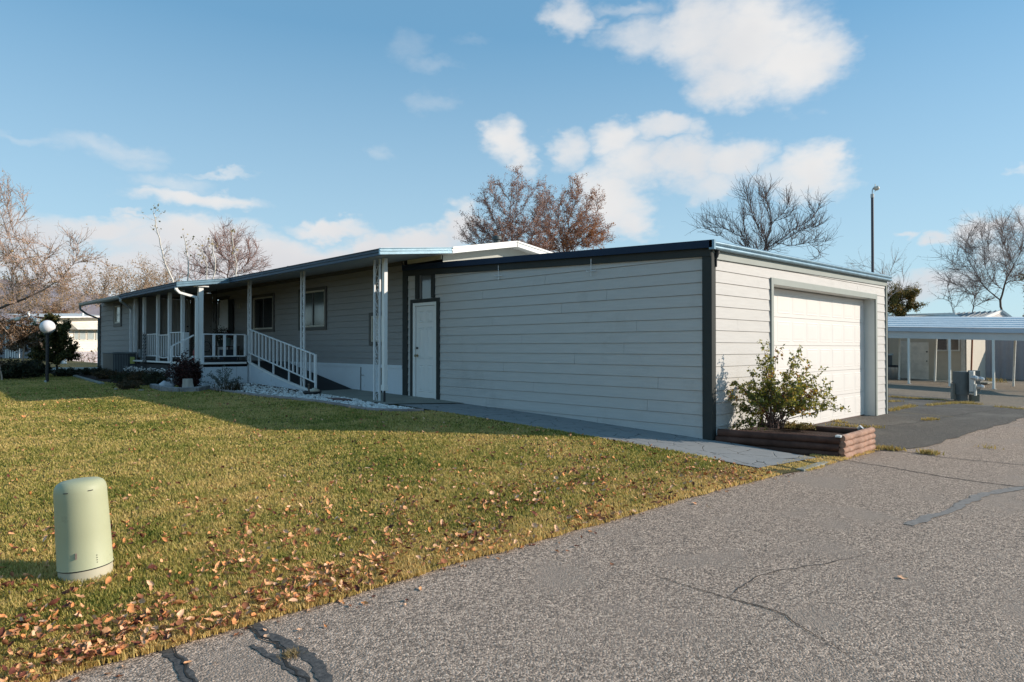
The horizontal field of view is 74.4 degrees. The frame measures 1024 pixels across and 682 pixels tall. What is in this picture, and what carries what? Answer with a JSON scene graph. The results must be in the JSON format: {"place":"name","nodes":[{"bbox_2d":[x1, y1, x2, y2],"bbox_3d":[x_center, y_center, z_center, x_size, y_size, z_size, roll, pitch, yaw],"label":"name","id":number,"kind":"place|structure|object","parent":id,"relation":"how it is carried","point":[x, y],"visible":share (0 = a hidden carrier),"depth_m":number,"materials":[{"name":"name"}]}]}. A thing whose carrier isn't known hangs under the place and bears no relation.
{"place":"outdoors","nodes":[
{"label":"outdoors","id":0,"kind":"place"},
{"bbox_2d":[0,358,96,373],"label":"neighbour lawn","id":1,"kind":"structure","parent":0,"point":[78,364],"depth_m":32.92,"materials":[{"name":"plant"}]},
{"bbox_2d":[0,311,39,357],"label":"white gabled home","id":2,"kind":"object","parent":1,"relation":"on","point":[6,354],"visible":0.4,"depth_m":44.99,"materials":[{"name":"paint"}]},
{"bbox_2d":[13,313,99,362],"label":"white mobile home","id":3,"kind":"object","parent":1,"relation":"on","point":[83,331],"visible":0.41,"depth_m":55.65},
{"bbox_2d":[0,168,116,320],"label":"bare tree","id":4,"kind":"object","parent":1,"relation":"on","point":[32,287],"visible":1,"depth_m":24.07,"materials":[{"name":"brown plant"}]},
{"bbox_2d":[26,274,96,313],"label":"tan tree","id":5,"kind":"object","parent":1,"relation":"on","point":[58,306],"visible":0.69,"depth_m":74.69,"materials":[{"name":"brown plant"}]},
{"bbox_2d":[77,252,132,310],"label":"tan tree","id":6,"kind":"object","parent":1,"relation":"on","point":[105,286],"visible":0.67,"depth_m":65.85,"materials":[{"name":"brown plant"}]},
{"bbox_2d":[102,252,169,294],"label":"tan tree","id":7,"kind":"object","parent":1,"relation":"on","point":[145,278],"visible":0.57,"depth_m":61.65,"materials":[{"name":"brown plant"}]},
{"bbox_2d":[146,254,186,285],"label":"tan tree","id":8,"kind":"object","parent":1,"relation":"on","point":[166,276],"visible":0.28,"depth_m":69.57,"materials":[{"name":"brown plant"}]},
{"bbox_2d":[167,244,211,281],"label":"bare tree","id":9,"kind":"object","parent":1,"relation":"on","point":[175,270],"visible":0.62,"depth_m":46.92,"materials":[{"name":"plant"}]},
{"bbox_2d":[0,279,110,332],"bbox_3d":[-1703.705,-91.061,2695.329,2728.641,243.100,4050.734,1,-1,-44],"label":"mountains","id":10,"kind":"structure","parent":0,"point":[92,311],"depth_m":1800.48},
{"bbox_2d":[201,383,414,408],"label":"white gravel","id":11,"kind":"structure","parent":0,"point":[297,394],"depth_m":14.77,"materials":[{"name":"white gravel"}]},
{"bbox_2d":[211,379,247,391],"bbox_3d":[-6.653,1.022,15.889,0.810,0.322,1.032,1,-1,-44],"label":"grass tuft","id":12,"kind":"object","parent":11,"relation":"on","point":[236,386],"visible":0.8,"depth_m":15.79,"materials":[{"name":"plant"}]},
{"bbox_2d":[0,374,819,681],"bbox_3d":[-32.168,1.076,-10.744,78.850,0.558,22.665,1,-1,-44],"label":"lawn","id":13,"kind":"structure","parent":0,"point":[786,470],"depth_m":6.39,"materials":[{"name":"green plant"}]},
{"bbox_2d":[0,313,23,379],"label":"tree","id":14,"kind":"object","parent":13,"relation":"on","point":[11,346],"visible":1,"depth_m":19.02,"materials":[{"name":"brown plant"}]},
{"bbox_2d":[0,357,39,377],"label":"shrub","id":15,"kind":"object","parent":13,"relation":"on","point":[10,360],"visible":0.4,"depth_m":19.53,"materials":[{"name":"green plant"}]},
{"bbox_2d":[0,358,41,378],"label":"shrub","id":16,"kind":"object","parent":13,"relation":"on","point":[22,368],"visible":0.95,"depth_m":19.63,"materials":[{"name":"green plant"}]},
{"bbox_2d":[1,307,45,377],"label":"tree","id":17,"kind":"object","parent":13,"relation":"on","point":[23,339],"visible":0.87,"depth_m":19.93,"materials":[{"name":"brown plant"}]},
{"bbox_2d":[21,360,56,376],"bbox_3d":[-14.759,0.836,20.884,1.255,0.566,1.239,1,-1,-44],"label":"shrub","id":18,"kind":"object","parent":13,"relation":"on","point":[41,370],"visible":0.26,"depth_m":20.91,"materials":[{"name":"green plant"}]},
{"bbox_2d":[39,320,55,381],"bbox_3d":[-12.612,0.305,18.299,0.370,1.741,0.370,1,-1,-44],"label":"globe lamp","id":19,"kind":"object","parent":13,"relation":"on","point":[47,327],"visible":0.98,"depth_m":18.26,"materials":[{"name":"white glass"}]},
{"bbox_2d":[25,312,81,370],"bbox_3d":[-14.633,0.128,21.530,1.587,2.091,1.363,1,-1,-44],"label":"evergreen shrub tree","id":20,"kind":"object","parent":13,"relation":"on","point":[60,340],"visible":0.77,"depth_m":21.35,"materials":[{"name":"green plant"}]},
{"bbox_2d":[52,366,81,376],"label":"shrub","id":21,"kind":"object","parent":13,"relation":"on","point":[65,372],"visible":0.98,"depth_m":21.07,"materials":[{"name":"green plant"}]},
{"bbox_2d":[53,477,113,583],"bbox_3d":[-2.596,1.146,4.090,0.310,0.626,0.309,1,-1,-44],"label":"utility pedestal","id":22,"kind":"object","parent":13,"relation":"on","point":[83,540],"visible":0.95,"depth_m":3.98,"materials":[{"name":"green plastic"}]},
{"bbox_2d":[73,375,103,384],"bbox_3d":[-12.155,1.110,19.291,0.100,0.134,4.484,0,-1,-41],"label":"garden edging","id":23,"kind":"object","parent":13,"relation":"on","point":[91,380],"visible":0.66,"depth_m":18.80,"materials":[{"name":"concrete"}]},
{"bbox_2d":[111,378,146,389],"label":"shrub","id":24,"kind":"object","parent":13,"relation":"on","point":[124,384],"visible":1,"depth_m":16.11,"materials":[{"name":"green plant"}]},
{"bbox_2d":[162,386,180,391],"bbox_3d":[-7.872,1.127,15.616,0.537,0.130,0.140,0,-1,28],"label":"edging stone","id":25,"kind":"object","parent":13,"relation":"on","point":[169,389],"visible":0.7,"depth_m":15.54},
{"bbox_2d":[163,350,204,386],"bbox_3d":[-7.987,0.663,16.309,0.827,1.025,0.858,0,-1,12],"label":"shrub","id":26,"kind":"object","parent":13,"relation":"on","point":[182,370],"visible":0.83,"depth_m":16.27,"materials":[{"name":"purple plant"}]},
{"bbox_2d":[180,387,195,391],"bbox_3d":[-7.498,1.132,15.591,0.340,0.121,0.140,0,-1,-36],"label":"edging stone","id":27,"kind":"object","parent":13,"relation":"on","point":[186,389],"visible":0.74,"depth_m":15.53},
{"bbox_2d":[182,379,193,386],"bbox_3d":[-7.601,1.034,15.845,0.336,0.290,0.324,1,-1,-44],"label":"flower pot","id":28,"kind":"object","parent":27,"relation":"on","point":[187,382],"visible":0.56,"depth_m":15.75,"materials":[{"name":"grey ceramic"}]},
{"bbox_2d":[189,359,204,386],"bbox_3d":[-7.802,0.794,16.593,0.378,0.766,0.402,1,-1,-44],"label":"shrub","id":29,"kind":"object","parent":13,"relation":"on","point":[195,383],"visible":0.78,"depth_m":16.55,"materials":[{"name":"green plant"}]},
{"bbox_2d":[196,385,209,391],"bbox_3d":[-7.368,1.132,16.016,0.140,0.129,0.652,0,-1,-1],"label":"edging stone","id":30,"kind":"object","parent":13,"relation":"on","point":[202,388],"visible":0.85,"depth_m":15.89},
{"bbox_2d":[44,371,416,408],"bbox_3d":[-9.387,1.190,18.740,3.395,0.303,19.800,1,-1,-44],"label":"planting bed","id":31,"kind":"object","parent":13,"relation":"on","point":[106,380],"visible":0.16,"depth_m":18.16,"materials":[{"name":"gravel"}]},
{"bbox_2d":[75,364,104,375],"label":"shrub","id":32,"kind":"object","parent":31,"relation":"on","point":[86,371],"visible":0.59,"depth_m":21.78,"materials":[{"name":"green plant"}]},
{"bbox_2d":[90,368,125,378],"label":"shrub","id":33,"kind":"object","parent":31,"relation":"on","point":[103,374],"visible":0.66,"depth_m":19.85,"materials":[{"name":"green plant"}]},
{"bbox_2d":[108,371,128,381],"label":"shrub","id":34,"kind":"object","parent":31,"relation":"on","point":[118,377],"visible":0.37,"depth_m":18.51,"materials":[{"name":"green plant"}]},
{"bbox_2d":[102,352,136,372],"bbox_3d":[-12.767,0.745,21.910,0.690,0.770,1.290,1,-1,-44],"label":"air conditioner","id":35,"kind":"object","parent":31,"relation":"on","point":[115,361],"visible":0.77,"depth_m":21.47,"materials":[{"name":"grey metal"}]},
{"bbox_2d":[124,369,148,382],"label":"shrub","id":36,"kind":"object","parent":31,"relation":"on","point":[134,375],"visible":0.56,"depth_m":18.06,"materials":[{"name":"green plant"}]},
{"bbox_2d":[123,366,169,375],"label":"white flowers","id":37,"kind":"object","parent":31,"relation":"on","point":[141,369],"visible":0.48,"depth_m":19.96,"materials":[{"name":"plant"}]},
{"bbox_2d":[141,369,167,384],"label":"shrub","id":38,"kind":"object","parent":31,"relation":"on","point":[153,377],"visible":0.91,"depth_m":17.48,"materials":[{"name":"green plant"}]},
{"bbox_2d":[199,365,242,387],"bbox_3d":[-7.006,0.871,16.312,0.557,0.637,1.218,3,-3,-81],"label":"feathery shrub","id":39,"kind":"object","parent":31,"relation":"on","point":[215,378],"visible":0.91,"depth_m":16.20,"materials":[{"name":"green plant"}]},
{"bbox_2d":[199,385,423,411],"bbox_3d":[-5.037,1.213,14.514,8.047,0.254,0.722,0,-1,36],"label":"garden edging","id":40,"kind":"object","parent":13,"relation":"on","point":[329,402],"visible":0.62,"depth_m":13.42,"materials":[{"name":"concrete"}]},
{"bbox_2d":[0,387,775,681],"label":"leaf litter","id":41,"kind":"object","parent":13,"relation":"on","point":[132,608],"visible":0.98,"depth_m":4.88,"materials":[{"name":"brown plant"}]},
{"bbox_2d":[320,389,460,403],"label":"patio slab","id":42,"kind":"structure","parent":13,"relation":"on","point":[364,395],"depth_m":14.70,"materials":[{"name":"concrete"}]},
{"bbox_2d":[0,0,1023,316],"label":"sky","id":43,"kind":"structure","parent":0,"point":[333,128],"materials":[{"name":"blue"}]},
{"bbox_2d":[50,407,1023,681],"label":"road","id":44,"kind":"structure","parent":0,"point":[950,609],"depth_m":3.96,"materials":[{"name":"grey asphalt"}]},
{"bbox_2d":[158,646,198,681],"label":"sealed crack","id":45,"kind":"object","parent":44,"relation":"on","point":[171,656],"visible":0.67,"depth_m":3.12,"materials":[{"name":"black asphalt"}]},
{"bbox_2d":[173,645,195,681],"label":"road crack","id":46,"kind":"object","parent":44,"relation":"on","point":[185,666],"visible":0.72,"depth_m":3.12,"materials":[{"name":"asphalt"}]},
{"bbox_2d":[247,623,309,681],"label":"road crack","id":47,"kind":"object","parent":44,"relation":"on","point":[283,656],"visible":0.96,"depth_m":3.25,"materials":[{"name":"asphalt"}]},
{"bbox_2d":[251,644,309,681],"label":"sealed crack","id":48,"kind":"object","parent":44,"relation":"on","point":[272,656],"visible":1,"depth_m":3.16,"materials":[{"name":"black asphalt"}]},
{"bbox_2d":[276,646,307,660],"bbox_3d":[-1.058,1.500,3.236,0.116,0.046,0.146,0,-1,31],"label":"grass tuft","id":49,"kind":"object","parent":44,"relation":"on","point":[292,652],"visible":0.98,"depth_m":3.25,"materials":[{"name":"plant"}]},
{"bbox_2d":[252,622,332,681],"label":"sealed crack","id":50,"kind":"object","parent":44,"relation":"on","point":[319,670],"visible":0.93,"depth_m":3.26,"materials":[{"name":"black asphalt"}]},
{"bbox_2d":[71,473,806,680],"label":"leaf litter","id":51,"kind":"object","parent":44,"relation":"on","point":[265,635],"visible":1,"depth_m":3.85,"materials":[{"name":"plant"}]},
{"bbox_2d":[650,573,844,652],"bbox_3d":[1.329,1.526,3.922,0.176,0.004,1.400,0,-1,-32],"label":"road crack","id":52,"kind":"object","parent":44,"relation":"on","point":[758,605],"visible":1,"depth_m":3.86,"materials":[{"name":"asphalt"}]},
{"bbox_2d":[716,424,875,457],"bbox_3d":[4.157,1.421,9.846,2.006,0.361,1.360,0,-1,30],"label":"log planter","id":53,"kind":"object","parent":44,"relation":"on","point":[835,441],"visible":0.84,"depth_m":9.40,"materials":[{"name":"brown wood"}]},
{"bbox_2d":[727,339,850,430],"bbox_3d":[4.107,0.664,9.966,1.806,1.394,0.869,0,-1,4],"label":"garden shrub","id":54,"kind":"object","parent":53,"relation":"on","point":[764,398],"visible":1,"depth_m":9.93,"materials":[{"name":"green plant"}]},
{"bbox_2d":[781,420,816,429],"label":"trailing plant","id":55,"kind":"object","parent":53,"relation":"in","point":[801,425],"visible":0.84,"depth_m":10.15,"materials":[{"name":"green plant"}]},
{"bbox_2d":[796,461,827,471],"bbox_3d":[3.712,1.558,8.299,0.800,0.065,0.100,1,-1,-44],"label":"kerb stone","id":56,"kind":"object","parent":44,"relation":"on","point":[803,469],"visible":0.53,"depth_m":8.22,"materials":[{"name":"concrete"}]},
{"bbox_2d":[903,485,1023,525],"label":"sealed crack","id":57,"kind":"object","parent":44,"relation":"on","point":[956,507],"visible":1,"depth_m":6.42,"materials":[{"name":"grey asphalt"}]},
{"bbox_2d":[398,404,815,467],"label":"path","id":58,"kind":"structure","parent":0,"point":[752,456],"depth_m":10.01,"materials":[{"name":"concrete"}]},
{"bbox_2d":[871,184,879,271],"bbox_3d":[12.414,-1.832,23.033,0.290,7.069,0.168,0,-1,10],"label":"mast","id":59,"kind":"object","parent":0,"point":[875,188],"visible":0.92,"depth_m":23.00,"materials":[{"name":"metal"}]},
{"bbox_2d":[810,378,1023,456],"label":"parking lot","id":60,"kind":"structure","parent":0,"point":[1006,394],"depth_m":28.31,"materials":[{"name":"grey asphalt"}]},
{"bbox_2d":[141,203,174,284],"bbox_3d":[-16.066,-2.261,30.892,1.680,8.192,1.275,1,-1,-44],"label":"birch tree","id":61,"kind":"object","parent":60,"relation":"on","point":[165,266],"visible":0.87,"depth_m":31.02,"materials":[{"name":"white plant"}]},
{"bbox_2d":[202,236,218,278],"bbox_3d":[-15.188,-1.713,33.921,0.860,7.158,0.930,0,-1,-28],"label":"birch tree","id":62,"kind":"object","parent":60,"relation":"on","point":[214,262],"visible":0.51,"depth_m":34.01,"materials":[{"name":"white plant"}]},
{"bbox_2d":[183,216,271,279],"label":"bare tree","id":63,"kind":"object","parent":60,"relation":"on","point":[220,251],"visible":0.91,"depth_m":43.85,"materials":[{"name":"brown plant"}]},
{"bbox_2d":[228,229,242,275],"bbox_3d":[-13.498,-1.833,33.064,0.807,7.378,1.237,0,-1,-14],"label":"birch tree","id":64,"kind":"object","parent":60,"relation":"on","point":[235,258],"visible":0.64,"depth_m":33.02,"materials":[{"name":"white plant"}]},
{"bbox_2d":[454,165,563,249],"bbox_3d":[-0.148,-3.580,33.947,5.536,10.890,3.430,0,-1,4],"label":"autumn tree","id":65,"kind":"object","parent":60,"relation":"on","point":[525,227],"visible":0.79,"depth_m":33.84,"materials":[{"name":"brown plant"}]},
{"bbox_2d":[527,173,615,252],"bbox_3d":[3.246,-3.535,35.591,4.798,10.821,3.404,0,-1,11],"label":"autumn tree","id":66,"kind":"object","parent":60,"relation":"on","point":[578,232],"visible":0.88,"depth_m":35.30,"materials":[{"name":"brown plant"}]},
{"bbox_2d":[402,239,891,440],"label":"garage","id":67,"kind":"structure","parent":60,"relation":"on","point":[664,337],"depth_m":11.89,"materials":[{"name":"paint"}]},
{"bbox_2d":[414,305,434,397],"bbox_3d":[-1.916,0.237,14.778,0.127,2.012,0.704,1,-1,-44],"label":"side door","id":68,"kind":"structure","parent":67,"relation":"in","point":[425,315],"depth_m":14.80,"materials":[{"name":"white paint"}]},
{"bbox_2d":[415,274,434,298],"bbox_3d":[-1.900,-1.252,14.808,0.064,0.690,0.700,1,-1,-44],"label":"transom window","id":69,"kind":"structure","parent":67,"relation":"in","point":[424,284],"depth_m":14.86,"materials":[{"name":"glass"}]},
{"bbox_2d":[774,288,864,424],"bbox_3d":[5.946,0.350,13.112,4.942,2.538,0.051,1,-1,-44],"label":"garage door","id":70,"kind":"structure","parent":67,"relation":"in","point":[829,329],"depth_m":13.30,"materials":[{"name":"paint"}]},
{"bbox_2d":[681,164,840,259],"bbox_3d":[10.065,-2.641,27.051,6.405,9.041,2.576,0,-1,4],"label":"bare tree","id":71,"kind":"object","parent":60,"relation":"on","point":[746,240],"visible":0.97,"depth_m":26.98,"materials":[{"name":"brown plant"}]},
{"bbox_2d":[845,243,924,313],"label":"bare tree","id":72,"kind":"object","parent":60,"relation":"on","point":[882,271],"visible":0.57,"depth_m":40.03,"materials":[{"name":"plant"}]},
{"bbox_2d":[888,365,897,378],"bbox_3d":[20.438,1.659,36.187,0.600,0.740,0.600,1,-1,-44],"label":"trash can","id":73,"kind":"object","parent":60,"relation":"on","point":[892,371],"visible":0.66,"depth_m":35.94,"materials":[{"name":"plastic"}]},
{"bbox_2d":[888,282,929,316],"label":"leafy tree","id":74,"kind":"object","parent":60,"relation":"on","point":[896,307],"visible":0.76,"depth_m":45.76,"materials":[{"name":"green plant"}]},
{"bbox_2d":[888,313,959,316],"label":"white roofed home","id":75,"kind":"object","parent":60,"relation":"on","point":[935,315],"visible":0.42,"depth_m":45.99,"materials":[{"name":"paint"}]},
{"bbox_2d":[825,395,1023,455],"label":"crack weeds","id":76,"kind":"object","parent":60,"relation":"on","point":[896,448],"visible":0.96,"depth_m":13.79,"materials":[{"name":"green plant"}]},
{"bbox_2d":[932,278,969,312],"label":"bare tree","id":77,"kind":"object","parent":60,"relation":"on","point":[951,303],"visible":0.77,"depth_m":58.01,"materials":[{"name":"grey plant"}]},
{"bbox_2d":[916,379,991,383],"bbox_3d":[21.370,2.095,35.988,1.600,0.065,7.000,1,-1,-44],"label":"concrete pad","id":78,"kind":"object","parent":60,"relation":"on","point":[985,382],"visible":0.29,"depth_m":34.34,"materials":[{"name":"concrete"}]},
{"bbox_2d":[888,317,1023,388],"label":"carport","id":79,"kind":"object","parent":60,"relation":"on","point":[968,328],"visible":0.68,"depth_m":31.69,"materials":[{"name":"white metal"}]},
{"bbox_2d":[951,370,983,401],"bbox_3d":[14.356,1.420,21.164,0.822,0.980,0.588,0,-1,0],"label":"meter pedestal","id":80,"kind":"object","parent":60,"relation":"on","point":[964,384],"visible":0.98,"depth_m":21.13,"materials":[{"name":"grey metal"}]},
{"bbox_2d":[917,200,1023,309],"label":"bare tree","id":81,"kind":"object","parent":60,"relation":"on","point":[1005,255],"visible":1,"depth_m":51.96,"materials":[{"name":"brown plant"}]},
{"bbox_2d":[954,271,998,311],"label":"bare tree","id":82,"kind":"object","parent":60,"relation":"on","point":[975,291],"visible":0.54,"depth_m":59.93,"materials":[{"name":"grey plant"}]},
{"bbox_2d":[954,310,1011,328],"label":"metal roofed house","id":83,"kind":"structure","parent":60,"relation":"on","point":[998,313],"depth_m":49.49,"materials":[{"name":"grey"}]},
{"bbox_2d":[985,340,1023,379],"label":"grey building","id":84,"kind":"structure","parent":60,"relation":"on","point":[1004,350],"depth_m":38.69,"materials":[{"name":"metal"}]},
{"bbox_2d":[814,400,1023,451],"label":"driveway","id":85,"kind":"structure","parent":0,"point":[914,434],"depth_m":13.54,"materials":[{"name":"concrete"}]},
{"bbox_2d":[761,448,881,470],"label":"verge grass","id":86,"kind":"structure","parent":85,"relation":"on","point":[825,457],"depth_m":8.57,"materials":[{"name":"green plant"}]},
{"bbox_2d":[888,394,968,401],"bbox_3d":[10.287,1.818,20.697,10.000,0.258,4.384,1,-1,-44],"label":"driveway apron","id":87,"kind":"object","parent":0,"point":[910,399],"visible":0.15,"depth_m":21.36,"materials":[{"name":"concrete"}]},
{"bbox_3d":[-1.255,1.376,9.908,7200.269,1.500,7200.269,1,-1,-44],"label":"ground","id":88,"kind":"structure","parent":0,"visible":0},
{"bbox_2d":[0,265,51,324],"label":"tan tree","id":89,"kind":"object","parent":88,"relation":"on","point":[12,311],"visible":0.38,"depth_m":77.80,"materials":[{"name":"brown plant"}]},
{"bbox_2d":[31,304,68,320],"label":"round tree","id":90,"kind":"object","parent":88,"relation":"on","point":[52,309],"visible":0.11,"depth_m":84.55,"materials":[{"name":"brown plant"}]},
{"bbox_2d":[181,228,194,280],"bbox_3d":[-15.926,-1.810,33.041,0.933,7.332,0.761,0,-1,9],"label":"birch tree","id":91,"kind":"object","parent":88,"relation":"on","point":[186,251],"visible":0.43,"depth_m":33.02,"materials":[{"name":"white plant"}]},
{"bbox_2d":[78,236,552,401],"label":"house","id":92,"kind":"structure","parent":88,"relation":"on","point":[333,323],"depth_m":17.90,"materials":[{"name":"paint"}]},
{"bbox_2d":[113,302,121,326],"bbox_3d":[-13.993,-0.939,23.940,0.070,0.860,0.990,1,-1,-44],"label":"window","id":93,"kind":"structure","parent":92,"relation":"in","point":[117,307],"depth_m":23.96,"materials":[{"name":"glass"}]},
{"bbox_2d":[142,332,146,366],"bbox_3d":[-11.283,0.255,20.703,0.015,1.050,0.412,1,-1,-44],"label":"wire trellis","id":94,"kind":"object","parent":92,"relation":"attached to","point":[144,358],"visible":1,"depth_m":20.64,"materials":[{"name":"black metal"}]},
{"bbox_2d":[161,299,189,358],"bbox_3d":[-11.417,-0.404,22.899,0.950,2.030,0.112,1,-1,-44],"label":"entry door","id":95,"kind":"structure","parent":92,"relation":"in","point":[176,303],"depth_m":22.89,"materials":[{"name":"black metal"}]},
{"bbox_2d":[212,289,219,325],"bbox_3d":[-9.688,-1.107,22.090,0.240,1.200,0.240,1,-1,-44],"label":"wind chime","id":96,"kind":"object","parent":92,"relation":"hanging from","point":[215,302],"visible":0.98,"depth_m":22.05,"materials":[{"name":"black metal"}]},
{"bbox_2d":[218,299,227,358],"bbox_3d":[-9.856,-0.398,23.035,0.044,2.020,0.990,1,-1,-44],"label":"porch door","id":97,"kind":"structure","parent":92,"relation":"in","point":[223,320],"depth_m":23.02,"materials":[{"name":"white paint"}]},
{"bbox_2d":[211,346,239,359],"bbox_3d":[-9.234,0.388,21.680,0.500,0.450,1.100,1,-1,-44],"label":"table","id":98,"kind":"object","parent":92,"relation":"on","point":[226,346],"visible":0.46,"depth_m":21.45,"materials":[{"name":"wood"}]},
{"bbox_2d":[210,325,234,345],"bbox_3d":[-9.429,-0.212,21.893,0.732,0.752,0.659,1,-1,-44],"label":"potted plant","id":99,"kind":"object","parent":98,"relation":"on","point":[220,342],"visible":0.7,"depth_m":21.77,"materials":[{"name":"green plant"}]},
{"bbox_2d":[222,327,233,345],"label":"potted plant","id":100,"kind":"object","parent":98,"relation":"on","point":[228,341],"visible":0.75,"depth_m":21.41,"materials":[{"name":"green plant"}]},
{"bbox_2d":[219,349,236,359],"bbox_3d":[-9.043,0.441,21.482,0.400,0.340,0.450,1,-1,-44],"label":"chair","id":101,"kind":"object","parent":92,"relation":"on","point":[229,352],"visible":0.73,"depth_m":21.33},
{"bbox_2d":[228,299,233,338],"bbox_3d":[-9.347,-0.716,22.403,0.040,1.325,0.420,1,-1,-44],"label":"hanging banner","id":102,"kind":"object","parent":92,"relation":"hanging from","point":[231,315],"visible":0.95,"depth_m":22.35,"materials":[{"name":"fabric"}]},
{"bbox_2d":[251,293,274,331],"bbox_3d":[-7.648,-0.855,20.736,0.070,1.160,1.590,1,-1,-44],"label":"window","id":103,"kind":"structure","parent":92,"relation":"in","point":[263,305],"depth_m":20.72,"materials":[{"name":"glass"}]},
{"bbox_2d":[298,286,326,330],"bbox_3d":[-5.460,-0.877,18.477,0.070,1.160,1.580,1,-1,-44],"label":"window","id":104,"kind":"structure","parent":92,"relation":"in","point":[316,297],"depth_m":18.40,"materials":[{"name":"glass"}]},
{"bbox_2d":[369,312,381,344],"bbox_3d":[-3.196,-0.294,16.133,0.070,0.790,0.750,1,-1,-44],"label":"window","id":105,"kind":"structure","parent":92,"relation":"in","point":[370,314],"depth_m":16.29,"materials":[{"name":"glass"}]},
{"bbox_2d":[888,327,985,379],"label":"shed","id":106,"kind":"structure","parent":88,"relation":"on","point":[922,353],"depth_m":36.19,"materials":[{"name":"beige paint"}]},
{"bbox_2d":[910,342,928,379],"bbox_3d":[21.980,1.087,36.443,0.105,2.030,0.950,1,-1,-44],"label":"door","id":107,"kind":"structure","parent":106,"relation":"in","point":[919,351],"depth_m":36.43,"materials":[{"name":"white metal"}]},
{"bbox_2d":[937,339,959,350],"bbox_3d":[22.932,0.083,35.502,0.040,0.920,1.140,1,-1,-44],"label":"window","id":108,"kind":"structure","parent":106,"relation":"in","point":[942,344],"depth_m":35.50,"materials":[{"name":"grey glass"}]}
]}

